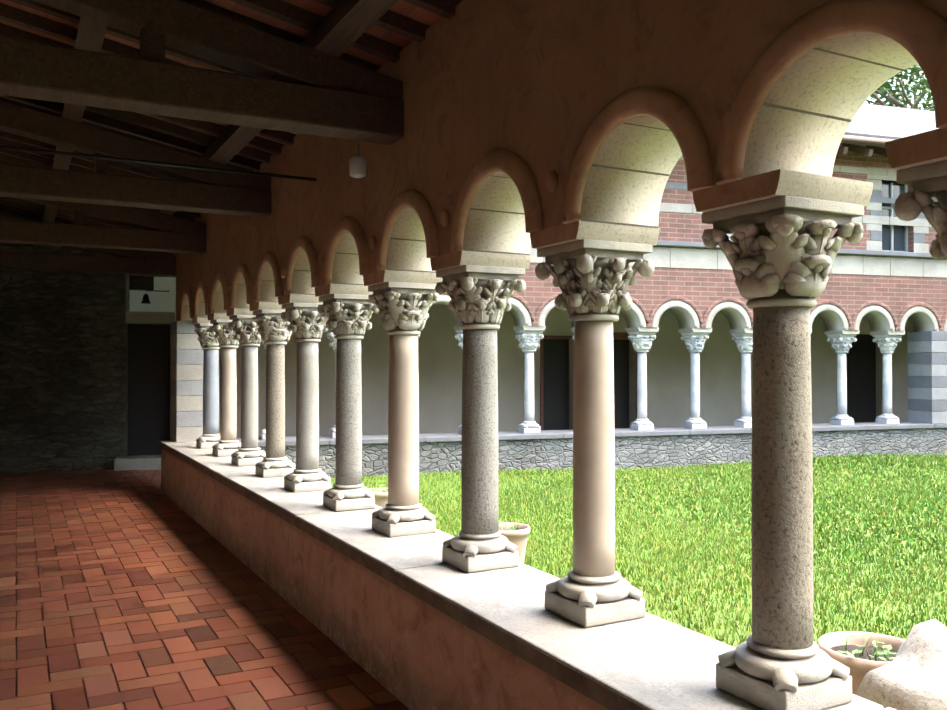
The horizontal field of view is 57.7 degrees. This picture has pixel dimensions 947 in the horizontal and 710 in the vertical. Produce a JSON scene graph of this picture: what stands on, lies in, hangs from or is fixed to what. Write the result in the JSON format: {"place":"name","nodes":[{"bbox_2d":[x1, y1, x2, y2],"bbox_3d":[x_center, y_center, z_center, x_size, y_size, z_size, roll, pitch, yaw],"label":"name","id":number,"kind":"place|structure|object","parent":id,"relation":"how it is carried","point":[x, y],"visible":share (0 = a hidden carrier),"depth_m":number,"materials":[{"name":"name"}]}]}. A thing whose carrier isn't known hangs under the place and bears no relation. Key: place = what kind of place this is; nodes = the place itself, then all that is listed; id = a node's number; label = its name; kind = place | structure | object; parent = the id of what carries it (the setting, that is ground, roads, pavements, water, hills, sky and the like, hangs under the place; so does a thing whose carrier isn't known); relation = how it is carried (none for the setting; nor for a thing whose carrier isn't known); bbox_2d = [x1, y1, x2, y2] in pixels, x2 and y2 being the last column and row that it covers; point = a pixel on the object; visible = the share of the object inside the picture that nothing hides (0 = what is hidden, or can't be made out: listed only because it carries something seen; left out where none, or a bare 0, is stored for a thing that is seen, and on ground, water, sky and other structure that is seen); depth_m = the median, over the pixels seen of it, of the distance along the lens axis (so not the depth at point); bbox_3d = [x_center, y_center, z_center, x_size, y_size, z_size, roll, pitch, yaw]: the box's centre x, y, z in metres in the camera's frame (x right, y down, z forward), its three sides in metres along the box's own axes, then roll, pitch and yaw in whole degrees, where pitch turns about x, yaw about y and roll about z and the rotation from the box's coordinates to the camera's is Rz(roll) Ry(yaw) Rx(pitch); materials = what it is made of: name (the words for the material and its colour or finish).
{"place":"outdoors","nodes":[
{"label":"outdoors","id":0,"kind":"place"},
{"bbox_2d":[58,470,160,502],"bbox_3d":[3.386,1.739,14.109,18.288,0.001,3.450,0,-1,-17],"label":"floor mortar","id":1,"kind":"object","parent":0,"point":[153,477],"depth_m":12.06,"materials":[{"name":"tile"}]},
{"bbox_2d":[0,473,277,709],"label":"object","id":2,"kind":"object","parent":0,"point":[94,613],"depth_m":5.27,"materials":[{"name":"red brick"}]},
{"bbox_2d":[0,469,409,709],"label":"walk floor tiles","id":3,"kind":"object","parent":2,"relation":"on","point":[216,582],"visible":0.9,"depth_m":5.37,"materials":[{"name":"ceramic"}]},
{"bbox_2d":[330,453,946,646],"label":"lawn","id":4,"kind":"structure","parent":0,"point":[446,495],"depth_m":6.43,"materials":[{"name":"green plant"}]},
{"bbox_2d":[369,484,387,507],"bbox_3d":[-0.809,1.348,7.632,0.306,0.366,0.306,0,-1,-28],"label":"pot","id":5,"kind":"object","parent":4,"relation":"on","point":[381,497],"visible":0.38,"depth_m":7.50,"materials":[{"name":"ceramic"}]},
{"bbox_2d":[498,520,530,563],"bbox_3d":[0.238,1.332,5.936,0.312,0.365,0.307,0,-1,-28],"label":"pot","id":6,"kind":"object","parent":4,"relation":"on","point":[516,534],"visible":0.5,"depth_m":5.85,"materials":[{"name":"ceramic"}]},
{"bbox_2d":[818,631,904,694],"bbox_3d":[1.550,1.295,3.360,0.399,0.390,0.388,0,-1,-28],"label":"pot","id":7,"kind":"object","parent":4,"relation":"on","point":[859,654],"visible":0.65,"depth_m":3.40,"materials":[{"name":"stone"}]},
{"bbox_2d":[856,619,946,709],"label":"rock","id":8,"kind":"object","parent":4,"relation":"on","point":[912,675],"depth_m":2.95,"materials":[{"name":"beige stone"}]},
{"bbox_2d":[864,70,931,108],"label":"sky","id":9,"kind":"structure","parent":0,"point":[912,100],"materials":[{"name":"white"}]},
{"bbox_2d":[893,160,946,259],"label":"column","id":10,"kind":"structure","parent":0,"point":[927,182],"depth_m":1.98,"materials":[{"name":"stone"}]},
{"bbox_2d":[192,128,946,323],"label":"impost blocks","id":11,"kind":"structure","parent":10,"relation":"on","point":[927,147],"depth_m":2.56,"materials":[{"name":"stone"}]},
{"bbox_2d":[176,0,946,320],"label":"arcade wall","id":12,"kind":"structure","parent":11,"relation":"on","point":[537,86],"depth_m":3.36,"materials":[{"name":"paint"}]},
{"bbox_2d":[0,0,462,169],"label":"ceiling tiles","id":13,"kind":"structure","parent":12,"relation":"on","point":[414,12],"depth_m":4.55,"materials":[{"name":"red tile"}]},
{"bbox_2d":[0,213,175,275],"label":"truss","id":14,"kind":"object","parent":13,"relation":"attached to","point":[139,262],"visible":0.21,"depth_m":11.16,"materials":[{"name":"brown wood"}]},
{"bbox_2d":[0,198,205,253],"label":"truss","id":15,"kind":"object","parent":13,"relation":"attached to","point":[165,233],"visible":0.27,"depth_m":8.81,"materials":[{"name":"brown wood"}]},
{"bbox_2d":[0,99,271,217],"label":"truss","id":16,"kind":"object","parent":13,"relation":"attached to","point":[212,192],"visible":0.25,"depth_m":6.36,"materials":[{"name":"brown wood"}]},
{"bbox_2d":[129,276,153,290],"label":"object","id":17,"kind":"object","parent":13,"relation":"attached to","point":[142,283],"visible":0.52,"depth_m":13.91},
{"bbox_2d":[0,145,315,180],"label":"tie rod","id":18,"kind":"object","parent":13,"relation":"attached to","point":[147,162],"visible":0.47,"depth_m":5.36,"materials":[{"name":"grey metal"}]},
{"bbox_2d":[0,0,403,144],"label":"truss","id":19,"kind":"object","parent":13,"relation":"attached to","point":[293,87],"visible":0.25,"depth_m":4.08,"materials":[{"name":"brown wood"}]},
{"bbox_2d":[349,144,366,177],"bbox_3d":[-0.630,-1.057,4.680,0.100,0.180,0.100,0,-1,-28],"label":"lamp","id":20,"kind":"object","parent":19,"relation":"hanging from","point":[357,165],"visible":1,"depth_m":4.64,"materials":[{"name":"grey glass"}]},
{"bbox_2d":[0,0,459,257],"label":"roof tiles","id":21,"kind":"object","parent":13,"relation":"attached to","point":[340,28],"visible":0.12,"depth_m":5.24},
{"bbox_2d":[184,47,903,320],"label":"arch joints","id":22,"kind":"object","parent":12,"relation":"attached to","point":[795,110],"visible":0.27,"depth_m":3.15,"materials":[{"name":"brown"}]},
{"bbox_2d":[180,0,946,320],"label":"arch moldings","id":23,"kind":"structure","parent":12,"relation":"attached to","point":[917,31],"depth_m":2.62,"materials":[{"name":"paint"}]},
{"bbox_2d":[907,331,946,423],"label":"pier","id":24,"kind":"structure","parent":0,"point":[927,376],"depth_m":13.83,"materials":[{"name":"grey stone"}]},
{"label":"ground","id":25,"kind":"structure","parent":0,"visible":0},
{"bbox_2d":[0,242,174,473],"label":"end wall","id":26,"kind":"structure","parent":25,"relation":"on","point":[63,370],"depth_m":12.97,"materials":[{"name":"grey stone"}]},
{"bbox_2d":[128,324,170,455],"bbox_3d":[-5.152,0.620,13.771,0.720,2.240,0.050,0,-1,-17],"label":"end door","id":27,"kind":"structure","parent":26,"relation":"in","point":[149,394],"depth_m":13.73,"materials":[{"name":"brown wood"}]},
{"bbox_2d":[141,290,169,303],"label":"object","id":28,"kind":"structure","parent":26,"relation":"attached to","point":[145,300],"depth_m":13.49,"materials":[{"name":"grey metal"}]},
{"bbox_2d":[130,277,174,311],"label":"wall","id":29,"kind":"structure","parent":25,"relation":"on","point":[160,301],"depth_m":15.55,"materials":[{"name":"beige paint"}]},
{"bbox_2d":[161,448,608,709],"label":"parapet wall","id":30,"kind":"structure","parent":25,"relation":"on","point":[408,650],"depth_m":4.37,"materials":[{"name":"paint"}]},
{"bbox_2d":[159,440,895,709],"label":"parapet coping","id":31,"kind":"object","parent":30,"relation":"on","point":[648,661],"visible":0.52,"depth_m":3.23,"materials":[{"name":"stone"}]},
{"bbox_2d":[170,321,203,441],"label":"corner pier","id":32,"kind":"structure","parent":31,"relation":"on","point":[186,384],"depth_m":10.55,"materials":[{"name":"stone"}]},
{"bbox_2d":[194,323,219,448],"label":"column","id":33,"kind":"structure","parent":31,"relation":"on","point":[209,438],"depth_m":9.79,"materials":[{"name":"stone"}]},
{"bbox_2d":[210,319,240,456],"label":"column","id":34,"kind":"structure","parent":31,"relation":"on","point":[228,444],"depth_m":8.98,"materials":[{"name":"stone"}]},
{"bbox_2d":[228,315,265,466],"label":"column","id":35,"kind":"structure","parent":31,"relation":"on","point":[247,336],"depth_m":8.16,"materials":[{"name":"stone"}]},
{"bbox_2d":[252,309,295,477],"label":"column","id":36,"kind":"structure","parent":31,"relation":"on","point":[274,332],"depth_m":7.34,"materials":[{"name":"stone"}]},
{"bbox_2d":[280,303,330,492],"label":"column","id":37,"kind":"structure","parent":31,"relation":"on","point":[307,325],"depth_m":6.52,"materials":[{"name":"stone"}]},
{"bbox_2d":[317,294,378,511],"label":"column","id":38,"kind":"structure","parent":31,"relation":"on","point":[348,316],"depth_m":5.70,"materials":[{"name":"stone"}]},
{"bbox_2d":[158,442,645,709],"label":"ledge edge","id":39,"kind":"object","parent":31,"relation":"attached to","point":[602,695],"visible":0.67,"depth_m":3.44,"materials":[{"name":"grey stone"}]},
{"bbox_2d":[368,282,439,536],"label":"column","id":40,"kind":"structure","parent":31,"relation":"on","point":[403,308],"depth_m":4.88,"materials":[{"name":"stone"}]},
{"bbox_2d":[435,265,525,572],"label":"column","id":41,"kind":"structure","parent":31,"relation":"on","point":[479,301],"depth_m":4.07,"materials":[{"name":"stone"}]},
{"bbox_2d":[535,239,653,627],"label":"column","id":42,"kind":"structure","parent":31,"relation":"on","point":[594,280],"depth_m":3.26,"materials":[{"name":"stone"}]},
{"bbox_2d":[702,195,863,709],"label":"column","id":43,"kind":"structure","parent":31,"relation":"on","point":[780,252],"depth_m":2.44,"materials":[{"name":"stone"}]},
{"bbox_2d":[175,276,913,437],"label":"back wall","id":44,"kind":"structure","parent":25,"relation":"on","point":[440,353],"depth_m":15.16,"materials":[{"name":"beige paint"}]},
{"bbox_2d":[540,332,875,429],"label":"doors","id":45,"kind":"structure","parent":44,"relation":"attached to","point":[860,366],"depth_m":16.00,"materials":[{"name":"black wood"}]},
{"bbox_2d":[259,428,946,477],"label":"parapet","id":46,"kind":"structure","parent":25,"relation":"on","point":[639,452],"depth_m":12.21,"materials":[{"name":"grey stone"}]},
{"bbox_2d":[236,421,946,446],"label":"parapet coping","id":47,"kind":"object","parent":46,"relation":"on","point":[456,436],"visible":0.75,"depth_m":12.18,"materials":[{"name":"grey stone"}]},
{"bbox_2d":[261,328,901,439],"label":"columns","id":48,"kind":"structure","parent":47,"relation":"on","point":[529,340],"depth_m":12.70,"materials":[{"name":"white stone"}]},
{"bbox_2d":[453,325,904,334],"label":"imposts","id":49,"kind":"object","parent":48,"relation":"on","point":[645,329],"visible":0.48,"depth_m":12.63,"materials":[{"name":"stone"}]},
{"bbox_2d":[327,246,946,331],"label":"arcade wall","id":50,"kind":"structure","parent":49,"relation":"on","point":[702,290],"depth_m":12.80,"materials":[{"name":"red brick"}]},
{"bbox_2d":[432,295,946,330],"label":"voussoirs","id":51,"kind":"object","parent":50,"relation":"attached to","point":[635,308],"visible":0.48,"depth_m":12.68,"materials":[{"name":"stone"}]},
{"bbox_2d":[435,290,946,330],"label":"brick rings","id":52,"kind":"object","parent":50,"relation":"attached to","point":[656,307],"visible":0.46,"depth_m":12.65,"materials":[{"name":"red brick"}]},
{"bbox_2d":[864,65,934,110],"bbox_3d":[11.714,-3.903,22.558,9.037,11.559,7.677,0,-1,-28],"label":"tree","id":53,"kind":"object","parent":25,"relation":"on","point":[881,91],"visible":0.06,"depth_m":23.76,"materials":[{"name":"green plant"}]},
{"bbox_2d":[867,64,933,110],"bbox_3d":[16.487,-4.911,27.899,8.029,13.605,10.016,0,-1,-28],"label":"tree","id":54,"kind":"object","parent":25,"relation":"on","point":[911,92],"depth_m":30.13,"materials":[{"name":"green plant"}]},
{"bbox_3d":[7.565,-0.943,5.077,17.100,5.200,24.000,0,-1,-28],"label":"wall of the courtyard ranges","id":55,"kind":"object","parent":25,"relation":"on","visible":0},
{"bbox_2d":[658,144,937,252],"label":"wall","id":56,"kind":"structure","parent":55,"relation":"attached to","point":[685,227],"depth_m":12.57,"materials":[{"name":"brick"}]},
{"bbox_2d":[530,155,946,277],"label":"stone bands","id":57,"kind":"object","parent":56,"relation":"attached to","point":[666,257],"visible":0.15,"depth_m":13.36,"materials":[{"name":"white stone"}]},
{"bbox_2d":[655,182,946,258],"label":"stone ledge","id":58,"kind":"object","parent":56,"relation":"attached to","point":[672,185],"depth_m":13.30,"materials":[{"name":"grey stone"}]},
{"bbox_2d":[727,167,928,252],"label":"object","id":59,"kind":"structure","parent":56,"relation":"attached to","point":[888,237],"depth_m":13.73,"materials":[{"name":"stone"}]},
{"bbox_2d":[837,143,887,156],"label":"roof eaves","id":60,"kind":"object","parent":56,"relation":"attached to","point":[844,148],"visible":0.12,"depth_m":13.03,"materials":[{"name":"brown wood"}]},
{"bbox_2d":[841,135,893,146],"bbox_3d":[3.155,-2.464,12.177,21.488,1.537,0.635,0,-1,-17],"label":"gutter","id":61,"kind":"object","parent":56,"relation":"attached to","point":[861,140],"depth_m":12.67,"materials":[{"name":"grey metal"}]},
{"bbox_2d":[840,103,938,148],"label":"roof","id":62,"kind":"structure","parent":55,"relation":"on","point":[880,121],"depth_m":15.68,"materials":[{"name":"stone"}]}
]}

